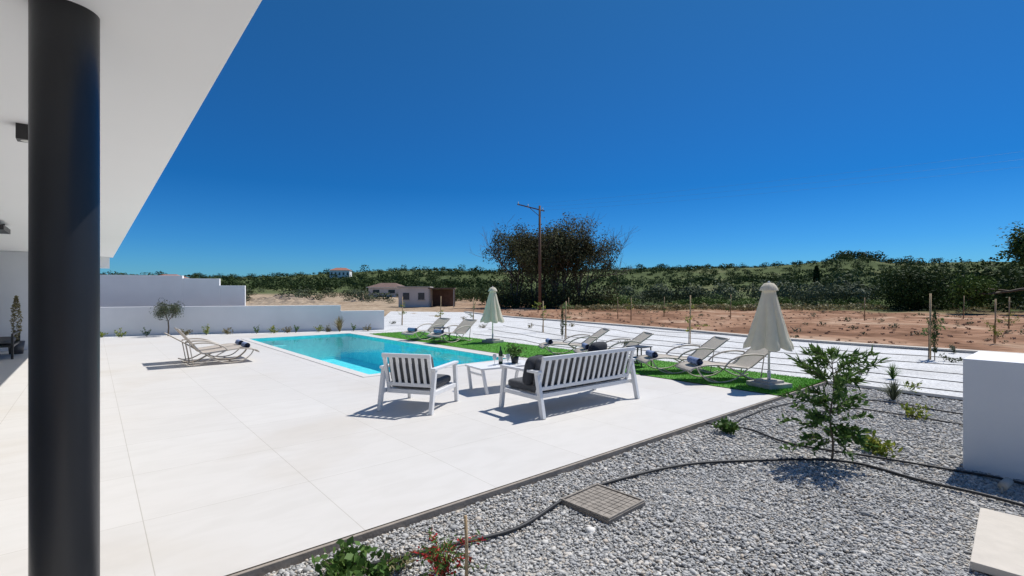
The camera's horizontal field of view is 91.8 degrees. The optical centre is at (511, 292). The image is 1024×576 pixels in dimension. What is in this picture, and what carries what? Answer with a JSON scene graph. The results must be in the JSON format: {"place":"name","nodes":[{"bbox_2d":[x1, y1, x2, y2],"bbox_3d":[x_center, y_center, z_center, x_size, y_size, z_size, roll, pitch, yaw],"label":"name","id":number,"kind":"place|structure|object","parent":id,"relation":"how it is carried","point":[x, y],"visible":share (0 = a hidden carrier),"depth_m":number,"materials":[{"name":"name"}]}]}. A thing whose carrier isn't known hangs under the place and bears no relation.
{"place":"outdoors","nodes":[
{"label":"outdoors","id":0,"kind":"place"},
{"bbox_2d":[0,251,27,350],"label":"house end wall","id":1,"kind":"structure","parent":0,"point":[13,273],"depth_m":14.45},
{"bbox_2d":[100,329,392,337],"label":"planting strip gravel","id":2,"kind":"structure","parent":0,"point":[248,333],"depth_m":20.69,"materials":[{"name":"white gravel"}]},
{"bbox_2d":[114,328,125,336],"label":"border shrub","id":3,"kind":"object","parent":2,"relation":"on","point":[119,334],"visible":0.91,"depth_m":18.97,"materials":[{"name":"green plant"}]},
{"bbox_2d":[202,324,209,334],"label":"border shrub","id":4,"kind":"object","parent":2,"relation":"on","point":[206,331],"visible":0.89,"depth_m":19.96,"materials":[{"name":"green plant"}]},
{"bbox_2d":[222,327,233,333],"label":"border shrub","id":5,"kind":"object","parent":2,"relation":"on","point":[227,331],"visible":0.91,"depth_m":20.20,"materials":[{"name":"green plant"}]},
{"bbox_2d":[281,326,291,332],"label":"border shrub","id":6,"kind":"object","parent":2,"relation":"on","point":[288,329],"visible":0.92,"depth_m":20.97,"materials":[{"name":"green plant"}]},
{"bbox_2d":[334,316,343,331],"bbox_3d":[-7.594,1.373,21.744,0.713,0.754,0.824,0,0,0],"label":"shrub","id":7,"kind":"object","parent":2,"relation":"on","point":[339,324],"visible":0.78,"depth_m":21.70,"materials":[{"name":"green plant"}]},
{"bbox_2d":[0,331,777,575],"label":"terrace paving","id":8,"kind":"structure","parent":0,"point":[211,467],"depth_m":5.58,"materials":[{"name":"tile"}]},
{"bbox_2d":[0,330,19,358],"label":"black garden sofa","id":9,"kind":"object","parent":8,"relation":"on","point":[11,342],"visible":0.97,"depth_m":12.61,"materials":[{"name":"metal"}]},
{"bbox_2d":[8,295,24,353],"bbox_3d":[-13.680,0.884,13.686,0.360,1.631,0.360,0,0,0],"label":"potted cypress","id":10,"kind":"object","parent":8,"relation":"on","point":[19,348],"visible":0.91,"depth_m":13.65,"materials":[{"name":"green plant"}]},
{"bbox_2d":[28,0,99,575],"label":"round column","id":11,"kind":"structure","parent":8,"relation":"on","point":[63,287],"depth_m":2.03,"materials":[{"name":"metal"}]},
{"bbox_2d":[164,333,245,361],"bbox_3d":[-7.593,1.331,12.462,1.838,0.712,0.674,0,0,-40],"label":"sun lounger","id":12,"kind":"object","parent":8,"relation":"on","point":[238,342],"visible":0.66,"depth_m":12.53,"materials":[{"name":"fabric"}]},
{"bbox_2d":[174,328,259,365],"bbox_3d":[-7.058,1.252,11.908,1.695,0.868,0.674,0,0,-40],"label":"sun lounger","id":13,"kind":"object","parent":8,"relation":"on","point":[244,345],"visible":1,"depth_m":11.79,"materials":[{"name":"fabric"}]},
{"bbox_2d":[252,334,503,373],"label":"swimming pool","id":14,"kind":"structure","parent":8,"relation":"in","point":[362,355],"depth_m":18.77,"materials":[{"name":"liquid"}]},
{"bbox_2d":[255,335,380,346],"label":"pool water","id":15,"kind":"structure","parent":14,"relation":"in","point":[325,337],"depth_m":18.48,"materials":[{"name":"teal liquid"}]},
{"bbox_2d":[242,333,518,377],"bbox_3d":[-4.831,1.698,15.338,4.190,0.020,10.740,0,0,-40],"label":"pool coping","id":16,"kind":"object","parent":8,"relation":"on","point":[348,370],"visible":0.77,"depth_m":13.67,"materials":[{"name":"stone"}]},
{"bbox_2d":[377,353,458,414],"bbox_3d":[-1.382,1.289,7.434,0.885,0.833,0.978,0,0,17],"label":"garden armchair","id":17,"kind":"object","parent":8,"relation":"on","point":[411,374],"visible":1,"depth_m":7.12,"materials":[{"name":"metal"}]},
{"bbox_2d":[465,360,525,394],"bbox_3d":[-0.180,1.485,8.750,1.150,0.440,0.620,0,0,-32],"label":"coffee table","id":18,"kind":"object","parent":8,"relation":"on","point":[482,367],"visible":0.59,"depth_m":8.60,"materials":[{"name":"white metal"}]},
{"bbox_2d":[498,346,502,363],"bbox_3d":[-0.200,1.108,8.750,0.077,0.312,0.077,0,0,0],"label":"wine bottle","id":19,"kind":"object","parent":18,"relation":"on","point":[500,358],"visible":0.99,"depth_m":8.72,"materials":[{"name":"black glass"}]},
{"bbox_2d":[503,343,526,362],"bbox_3d":[0.050,1.070,8.862,0.439,0.388,0.481,0,0,0],"label":"potted plant","id":20,"kind":"object","parent":18,"relation":"on","point":[514,357],"visible":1,"depth_m":8.80,"materials":[{"name":"green plant"}]},
{"bbox_2d":[499,341,639,419],"bbox_3d":[0.917,1.241,7.631,2.128,0.929,0.978,0,0,-39],"label":"garden sofa","id":21,"kind":"object","parent":8,"relation":"on","point":[597,365],"visible":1,"depth_m":7.23,"materials":[{"name":"metal"}]},
{"bbox_3d":[-9.946,0.250,3.225,0.300,2.890,23.000,0,0,-40],"label":"house","id":22,"kind":"object","parent":8,"relation":"on","visible":0},
{"bbox_2d":[0,0,261,257],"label":"flat roof canopy","id":23,"kind":"object","parent":22,"relation":"on","point":[162,63],"visible":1,"depth_m":2.92,"materials":[{"name":"paint"}]},
{"bbox_2d":[0,224,10,233],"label":"patio heater bar","id":24,"kind":"object","parent":23,"relation":"attached to","point":[4,229],"visible":1,"depth_m":8.49,"materials":[{"name":"black metal"}]},
{"bbox_2d":[15,123,27,142],"bbox_3d":[-3.500,-1.144,3.580,0.110,0.112,0.110,0,0,-40],"label":"ceiling spotlight","id":25,"kind":"object","parent":23,"relation":"attached to","point":[21,132],"visible":0.59,"depth_m":3.52,"materials":[{"name":"black metal"}]},
{"bbox_2d":[100,257,109,267],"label":"roof end beam","id":26,"kind":"structure","parent":23,"relation":"attached to","point":[104,262],"depth_m":16.80,"materials":[{"name":"white paint"}]},
{"bbox_2d":[100,0,1023,277],"label":"sky","id":27,"kind":"structure","parent":0,"point":[349,134],"materials":[{"name":"blue"}]},
{"bbox_2d":[370,332,822,394],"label":"artificial lawn","id":28,"kind":"structure","parent":0,"point":[649,369],"depth_m":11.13,"materials":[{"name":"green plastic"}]},
{"bbox_2d":[401,318,450,339],"bbox_3d":[-3.087,1.321,17.904,0.674,0.731,1.824,0,0,39],"label":"sun lounger","id":29,"kind":"object","parent":28,"relation":"on","point":[440,322],"visible":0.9,"depth_m":18.07,"materials":[{"name":"fabric"}]},
{"bbox_2d":[427,319,476,342],"bbox_3d":[-2.037,1.321,17.054,0.674,0.731,1.824,0,0,39],"label":"sun lounger","id":30,"kind":"object","parent":28,"relation":"on","point":[464,326],"visible":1,"depth_m":17.24,"materials":[{"name":"fabric"}]},
{"bbox_2d":[480,286,503,342],"bbox_3d":[-0.647,0.743,16.689,0.786,1.890,0.789,0,0,-31],"label":"closed parasol","id":31,"kind":"object","parent":28,"relation":"on","point":[492,313],"visible":1,"depth_m":16.53,"materials":[{"name":"fabric"}]},
{"bbox_2d":[538,328,609,354],"bbox_3d":[1.652,1.331,13.313,1.838,0.712,0.674,0,0,-7],"label":"sun lounger","id":32,"kind":"object","parent":28,"relation":"on","point":[595,336],"visible":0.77,"depth_m":13.37,"materials":[{"name":"fabric"}]},
{"bbox_2d":[573,331,653,362],"bbox_3d":[2.455,1.331,12.085,1.838,0.712,0.674,0,0,-5],"label":"sun lounger","id":33,"kind":"object","parent":28,"relation":"on","point":[640,338],"visible":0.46,"depth_m":12.13,"materials":[{"name":"fabric"}]},
{"bbox_2d":[626,345,652,367],"bbox_3d":[2.900,1.458,11.300,0.420,0.460,0.420,0,0,-40],"label":"side table","id":34,"kind":"object","parent":28,"relation":"on","point":[639,346],"visible":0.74,"depth_m":11.27,"materials":[{"name":"white metal"}]},
{"bbox_2d":[636,336,729,373],"bbox_3d":[3.618,1.321,10.584,1.824,0.731,0.674,0,0,-5],"label":"sun lounger","id":35,"kind":"object","parent":28,"relation":"on","point":[708,348],"visible":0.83,"depth_m":10.57,"materials":[{"name":"fabric"}]},
{"bbox_2d":[675,348,771,382],"bbox_3d":[4.145,1.321,9.562,1.824,0.731,0.674,0,0,-7],"label":"sun lounger","id":36,"kind":"object","parent":28,"relation":"on","point":[749,358],"visible":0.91,"depth_m":9.52,"materials":[{"name":"fabric"}]},
{"bbox_2d":[743,281,793,389],"bbox_3d":[4.597,0.743,8.869,0.786,1.890,0.789,0,0,-1],"label":"closed parasol","id":37,"kind":"object","parent":28,"relation":"on","point":[768,331],"visible":1,"depth_m":8.72,"materials":[{"name":"fabric"}]},
{"bbox_2d":[222,259,1023,575],"bbox_3d":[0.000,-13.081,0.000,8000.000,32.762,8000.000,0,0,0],"label":"ground terrain","id":38,"kind":"structure","parent":0,"point":[834,325],"depth_m":35.74,"materials":[{"name":"soil"}]},
{"bbox_2d":[149,298,184,335],"bbox_3d":[-13.467,0.988,19.379,1.161,1.567,1.211,0,0,-33],"label":"olive tree","id":39,"kind":"object","parent":38,"relation":"on","point":[174,309],"visible":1,"depth_m":19.26,"materials":[{"name":"green plant"}]},
{"bbox_2d":[100,275,245,306],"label":"boundary wall","id":40,"kind":"structure","parent":38,"relation":"on","point":[133,290],"depth_m":21.15,"materials":[{"name":"white paint"}]},
{"bbox_2d":[100,305,383,336],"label":"garden wall","id":41,"kind":"structure","parent":38,"relation":"on","point":[131,321],"depth_m":20.84,"materials":[{"name":"white paint"}]},
{"bbox_2d":[102,270,485,289],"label":"distant tree belt","id":42,"kind":"object","parent":38,"relation":"on","point":[234,282],"visible":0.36,"depth_m":161.38,"materials":[{"name":"green plant"}]},
{"bbox_2d":[248,294,378,304],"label":"rubble mounds","id":43,"kind":"object","parent":38,"relation":"on","point":[282,300],"visible":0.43,"depth_m":73.74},
{"bbox_2d":[330,268,351,277],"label":"hill villa","id":44,"kind":"object","parent":38,"relation":"on","point":[340,272],"visible":0.81,"depth_m":286.31,"materials":[{"name":"white paint"}]},
{"bbox_2d":[246,286,461,302],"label":"plot bushes","id":45,"kind":"object","parent":38,"relation":"on","point":[304,293],"visible":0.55,"depth_m":89.48,"materials":[{"name":"green plant"}]},
{"bbox_2d":[366,283,402,296],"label":"farm shed","id":46,"kind":"structure","parent":38,"relation":"on","point":[391,288],"depth_m":101.57,"materials":[{"name":"beige paint"}]},
{"bbox_2d":[398,297,406,324],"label":"staked sapling","id":47,"kind":"object","parent":38,"relation":"on","point":[402,312],"visible":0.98,"depth_m":25.98,"materials":[{"name":"brown wood"}]},
{"bbox_2d":[397,286,455,306],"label":"white cottage","id":48,"kind":"structure","parent":38,"relation":"on","point":[421,296],"depth_m":59.85,"materials":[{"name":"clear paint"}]},
{"bbox_2d":[436,283,571,304],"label":"thicket","id":49,"kind":"object","parent":38,"relation":"on","point":[480,294],"visible":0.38,"depth_m":82.08,"materials":[{"name":"green plant"}]},
{"bbox_2d":[229,382,825,575],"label":"terrace edge kerb","id":50,"kind":"structure","parent":38,"relation":"on","point":[281,563],"depth_m":4.08,"materials":[{"name":"concrete"}]},
{"bbox_2d":[517,202,544,309],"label":"utility pole","id":51,"kind":"object","parent":38,"relation":"on","point":[539,267],"visible":0.91,"depth_m":50.89,"materials":[{"name":"brown wood"}]},
{"bbox_2d":[532,301,548,331],"bbox_3d":[1.251,1.077,21.372,0.776,1.407,0.550,0,0,0],"label":"staked sapling","id":52,"kind":"object","parent":38,"relation":"on","point":[542,315],"visible":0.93,"depth_m":21.39,"materials":[{"name":"brown wood"}]},
{"bbox_2d":[469,212,634,307],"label":"roadside tree","id":53,"kind":"object","parent":38,"relation":"on","point":[562,250],"visible":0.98,"depth_m":56.20,"materials":[{"name":"green plant"}]},
{"bbox_2d":[133,255,985,276],"bbox_3d":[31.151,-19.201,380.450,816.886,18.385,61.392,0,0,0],"label":"crest trees","id":54,"kind":"object","parent":38,"relation":"on","point":[638,266],"visible":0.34,"depth_m":372.54,"materials":[{"name":"green plant"}]},
{"bbox_2d":[100,255,1023,297],"bbox_3d":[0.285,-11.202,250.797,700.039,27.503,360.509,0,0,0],"label":"hillside scrub","id":55,"kind":"object","parent":38,"relation":"on","point":[802,280],"visible":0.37,"depth_m":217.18,"materials":[{"name":"green plant"}]},
{"bbox_2d":[624,298,632,320],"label":"staked sapling","id":56,"kind":"object","parent":38,"relation":"on","point":[629,308],"visible":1,"depth_m":30.98,"materials":[{"name":"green wood"}]},
{"bbox_2d":[265,385,1023,575],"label":"grey gravel","id":57,"kind":"structure","parent":38,"relation":"on","point":[544,569],"depth_m":3.79,"materials":[{"name":"grey gravel"}]},
{"bbox_2d":[312,536,377,575],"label":"geranium plant","id":58,"kind":"object","parent":57,"relation":"on","point":[342,562],"visible":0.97,"depth_m":3.01,"materials":[{"name":"green plant"}]},
{"bbox_2d":[356,549,409,575],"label":"geranium plant","id":59,"kind":"object","parent":57,"relation":"on","point":[381,568],"visible":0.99,"depth_m":3.02,"materials":[{"name":"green plant"}]},
{"bbox_2d":[386,549,416,575],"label":"dry shrub","id":60,"kind":"object","parent":57,"relation":"on","point":[406,562],"visible":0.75,"depth_m":3.12,"materials":[{"name":"green plant"}]},
{"bbox_2d":[409,529,487,575],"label":"red flowering plant","id":61,"kind":"object","parent":57,"relation":"on","point":[443,567],"visible":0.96,"depth_m":3.01,"materials":[{"name":"green plant"}]},
{"bbox_2d":[464,515,468,575],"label":"bamboo stake","id":62,"kind":"object","parent":57,"relation":"in","point":[466,543],"visible":1,"depth_m":2.92,"materials":[{"name":"brown wood"}]},
{"bbox_2d":[560,483,644,524],"bbox_3d":[0.745,1.732,4.090,0.500,0.055,0.500,0,0,-43],"label":"manhole cover","id":63,"kind":"object","parent":57,"relation":"on","point":[603,504],"visible":1,"depth_m":4.04,"materials":[{"name":"tile"}]},
{"bbox_2d":[317,458,1023,575],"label":"irrigation hose","id":64,"kind":"object","parent":57,"relation":"on","point":[528,522],"visible":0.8,"depth_m":4.55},
{"bbox_2d":[712,416,739,434],"bbox_3d":[2.644,1.656,6.152,0.295,0.230,0.389,0,0,0],"label":"ground cover shrub","id":65,"kind":"object","parent":57,"relation":"on","point":[725,425],"visible":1,"depth_m":6.14,"materials":[{"name":"green plant"}]},
{"bbox_2d":[776,343,891,461],"bbox_3d":[3.314,1.118,5.099,0.964,1.245,0.895,0,0,0],"label":"oleander sapling","id":66,"kind":"object","parent":57,"relation":"on","point":[846,433],"visible":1,"depth_m":5.06,"materials":[{"name":"green plant"}]},
{"bbox_2d":[736,398,962,421],"bbox_3d":[5.110,1.730,7.215,4.326,0.032,1.748,0,0,4],"label":"irrigation hose","id":67,"kind":"object","parent":57,"relation":"on","point":[846,399],"visible":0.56,"depth_m":7.41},
{"bbox_2d":[700,421,1023,484],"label":"irrigation hose","id":68,"kind":"object","parent":57,"relation":"on","point":[933,466],"visible":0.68,"depth_m":5.09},
{"bbox_2d":[858,428,902,457],"bbox_3d":[3.975,1.615,5.396,0.460,0.308,0.354,0,0,41],"label":"flowering shrub","id":69,"kind":"object","parent":57,"relation":"on","point":[882,449],"visible":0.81,"depth_m":5.34,"materials":[{"name":"green plant"}]},
{"bbox_2d":[821,408,962,424],"bbox_3d":[5.618,1.730,6.751,2.653,0.032,0.705,0,0,30],"label":"irrigation hose","id":70,"kind":"object","parent":57,"relation":"on","point":[904,415],"visible":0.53,"depth_m":7.02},
{"bbox_2d":[899,402,932,419],"bbox_3d":[5.611,1.635,6.869,0.305,0.259,0.380,0,0,-43],"label":"flowering shrub","id":71,"kind":"object","parent":57,"relation":"on","point":[907,409],"visible":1,"depth_m":6.85,"materials":[{"name":"green plant"}]},
{"bbox_2d":[970,508,1023,575],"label":"paving slab","id":72,"kind":"structure","parent":57,"relation":"on","point":[998,547],"depth_m":3.33,"materials":[{"name":"beige stone"}]},
{"bbox_2d":[997,477,1013,493],"bbox_3d":[4.327,1.694,4.348,0.128,0.133,0.070,0,0,-21],"label":"garden spotlight","id":73,"kind":"object","parent":57,"relation":"on","point":[1005,484],"visible":1,"depth_m":4.33,"materials":[{"name":"metal"}]},
{"bbox_2d":[359,311,971,396],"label":"white gravel","id":74,"kind":"structure","parent":38,"relation":"on","point":[416,320],"depth_m":15.82,"materials":[{"name":"white gravel"}]},
{"bbox_2d":[467,297,475,318],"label":"staked sapling","id":75,"kind":"object","parent":74,"relation":"on","point":[473,309],"visible":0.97,"depth_m":27.68,"materials":[{"name":"brown wood"}]},
{"bbox_2d":[560,309,563,334],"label":"cypress sapling","id":76,"kind":"object","parent":74,"relation":"on","point":[562,331],"visible":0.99,"depth_m":18.28,"materials":[{"name":"green plant"}]},
{"bbox_2d":[562,301,573,338],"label":"staked sapling","id":77,"kind":"object","parent":74,"relation":"on","point":[565,315],"visible":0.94,"depth_m":18.39,"materials":[{"name":"green plant"}]},
{"bbox_2d":[452,335,962,399],"bbox_3d":[4.095,1.720,11.818,0.050,0.050,26.000,0,0,-40],"label":"lawn edging","id":78,"kind":"object","parent":74,"relation":"on","point":[920,393],"depth_m":8.47,"materials":[{"name":"stone"}]},
{"bbox_2d":[478,334,962,391],"bbox_3d":[5.135,1.718,11.660,0.572,0.028,22.410,0,0,-38],"label":"irrigation hose","id":79,"kind":"object","parent":74,"relation":"on","point":[770,369],"visible":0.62,"depth_m":10.57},
{"bbox_2d":[490,329,962,382],"bbox_3d":[5.645,1.718,13.171,1.158,0.028,24.044,0,0,-37],"label":"irrigation hose","id":80,"kind":"object","parent":74,"relation":"on","point":[759,362],"visible":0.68,"depth_m":11.97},
{"bbox_2d":[503,325,962,374],"bbox_3d":[6.171,1.718,14.718,1.468,0.028,25.742,0,0,-34],"label":"irrigation hose","id":81,"kind":"object","parent":74,"relation":"on","point":[770,357],"visible":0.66,"depth_m":13.04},
{"bbox_2d":[528,323,957,364],"bbox_3d":[7.050,1.718,16.177,1.801,0.028,25.842,0,0,-32],"label":"irrigation hose","id":82,"kind":"object","parent":74,"relation":"on","point":[778,352],"visible":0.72,"depth_m":14.23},
{"bbox_2d":[564,321,959,358],"bbox_3d":[7.655,1.718,18.776,2.357,0.028,26.058,0,0,-29],"label":"irrigation hose","id":83,"kind":"object","parent":74,"relation":"on","point":[741,342],"visible":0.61,"depth_m":16.94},
{"bbox_2d":[586,318,951,351],"bbox_3d":[8.551,1.718,21.613,3.573,0.028,23.067,0,0,-26],"label":"irrigation hose","id":84,"kind":"object","parent":74,"relation":"on","point":[721,334],"visible":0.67,"depth_m":20.30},
{"bbox_2d":[903,380,922,392],"bbox_3d":[6.921,1.634,8.564,0.268,0.236,0.312,0,0,40],"label":"shrub","id":85,"kind":"object","parent":74,"relation":"on","point":[908,383],"visible":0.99,"depth_m":8.57,"materials":[{"name":"green plant"}]},
{"bbox_2d":[931,309,938,359],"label":"cypress sapling","id":86,"kind":"object","parent":74,"relation":"on","point":[934,349],"visible":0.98,"depth_m":12.63,"materials":[{"name":"green plant"}]},
{"bbox_2d":[921,293,949,359],"bbox_3d":[10.803,0.905,12.665,0.588,1.750,0.498,0,0,44],"label":"staked sapling","id":87,"kind":"object","parent":74,"relation":"on","point":[929,322],"visible":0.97,"depth_m":12.73,"materials":[{"name":"brown wood"}]},
{"bbox_2d":[938,353,962,361],"bbox_3d":[10.866,1.631,12.304,0.519,0.274,0.371,0,0,41],"label":"gravel garden shrub","id":88,"kind":"object","parent":74,"relation":"on","point":[955,360],"visible":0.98,"depth_m":12.30,"materials":[{"name":"green plant"}]},
{"bbox_2d":[945,344,956,353],"bbox_3d":[12.469,1.607,14.040,0.358,0.290,0.222,0,0,-26],"label":"gravel garden shrub","id":89,"kind":"object","parent":74,"relation":"on","point":[951,347],"visible":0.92,"depth_m":14.00,"materials":[{"name":"green plant"}]},
{"bbox_2d":[685,295,709,342],"bbox_3d":[6.172,0.940,16.706,0.852,1.680,0.644,0,0,0],"label":"staked sapling","id":90,"kind":"object","parent":38,"relation":"on","point":[689,330],"visible":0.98,"depth_m":16.78,"materials":[{"name":"brown wood"}]},
{"bbox_2d":[464,311,1023,353],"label":"garden border kerb","id":91,"kind":"structure","parent":38,"relation":"on","point":[842,342],"depth_m":17.35,"materials":[{"name":"white concrete"}]},
{"bbox_2d":[500,293,1018,307],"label":"field hedge","id":92,"kind":"object","parent":38,"relation":"on","point":[736,303],"visible":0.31,"depth_m":57.36,"materials":[{"name":"green plant"}]},
{"bbox_2d":[501,309,1023,343],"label":"soil clods","id":93,"kind":"object","parent":38,"relation":"on","point":[970,341],"visible":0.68,"depth_m":28.64,"materials":[{"name":"brown soil"}]},
{"bbox_2d":[506,309,1023,342],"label":"field weeds","id":94,"kind":"object","parent":38,"relation":"on","point":[846,319],"visible":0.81,"depth_m":28.12,"materials":[{"name":"green plant"}]},
{"bbox_2d":[558,302,1023,310],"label":"dry grass verge","id":95,"kind":"structure","parent":38,"relation":"on","point":[751,307],"depth_m":50.31,"materials":[{"name":"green plant"}]},
{"bbox_2d":[586,274,1011,305],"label":"olive grove","id":96,"kind":"object","parent":38,"relation":"on","point":[848,290],"visible":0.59,"depth_m":65.90,"materials":[{"name":"green plant"}]},
{"bbox_2d":[812,265,820,285],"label":"cypress tree","id":97,"kind":"object","parent":38,"relation":"on","point":[816,272],"visible":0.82,"depth_m":119.71,"materials":[{"name":"green plant"}]},
{"bbox_2d":[830,250,886,261],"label":"hilltop trees","id":98,"kind":"object","parent":38,"relation":"on","point":[849,253],"visible":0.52,"depth_m":371.47,"materials":[{"name":"green plant"}]},
{"bbox_2d":[859,298,866,320],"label":"staked sapling","id":99,"kind":"object","parent":38,"relation":"on","point":[864,308],"visible":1,"depth_m":31.00,"materials":[{"name":"green plant"}]},
{"bbox_2d":[871,254,1023,311],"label":"dark tree belt","id":100,"kind":"object","parent":38,"relation":"on","point":[901,294],"visible":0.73,"depth_m":48.24,"materials":[{"name":"green plant"}]},
{"bbox_2d":[959,296,968,318],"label":"staked sapling","id":101,"kind":"object","parent":38,"relation":"on","point":[963,308],"visible":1,"depth_m":33.00,"materials":[{"name":"green plant"}]},
{"bbox_2d":[943,221,1023,307],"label":"broadleaf tree","id":102,"kind":"object","parent":38,"relation":"on","point":[971,289],"visible":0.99,"depth_m":40.94,"materials":[{"name":"green plant"}]},
{"bbox_2d":[963,351,1023,480],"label":"white plinth wall","id":103,"kind":"structure","parent":38,"relation":"on","point":[993,413],"depth_m":4.78,"materials":[{"name":"paint"}]},
{"bbox_2d":[983,299,1003,342],"bbox_3d":[16.748,1.005,17.242,0.457,1.551,0.534,0,0,0],"label":"staked sapling","id":104,"kind":"object","parent":38,"relation":"on","point":[995,332],"visible":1,"depth_m":17.28,"materials":[{"name":"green wood"}]},
{"bbox_2d":[1004,297,1019,328],"bbox_3d":[24.199,1.005,23.993,0.457,1.551,1.160,0,0,30],"label":"staked sapling","id":105,"kind":"object","parent":38,"relation":"on","point":[1007,320],"visible":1,"depth_m":23.98,"materials":[{"name":"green wood"}]},
{"bbox_2d":[871,379,907,399],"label":"ornamental grass","id":106,"kind":"object","parent":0,"point":[892,393],"depth_m":7.97,"materials":[{"name":"green plant"}]},
{"bbox_2d":[882,363,900,378],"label":"ornamental grass","id":107,"kind":"object","parent":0,"point":[892,374],"depth_m":9.88,"materials":[{"name":"green plant"}]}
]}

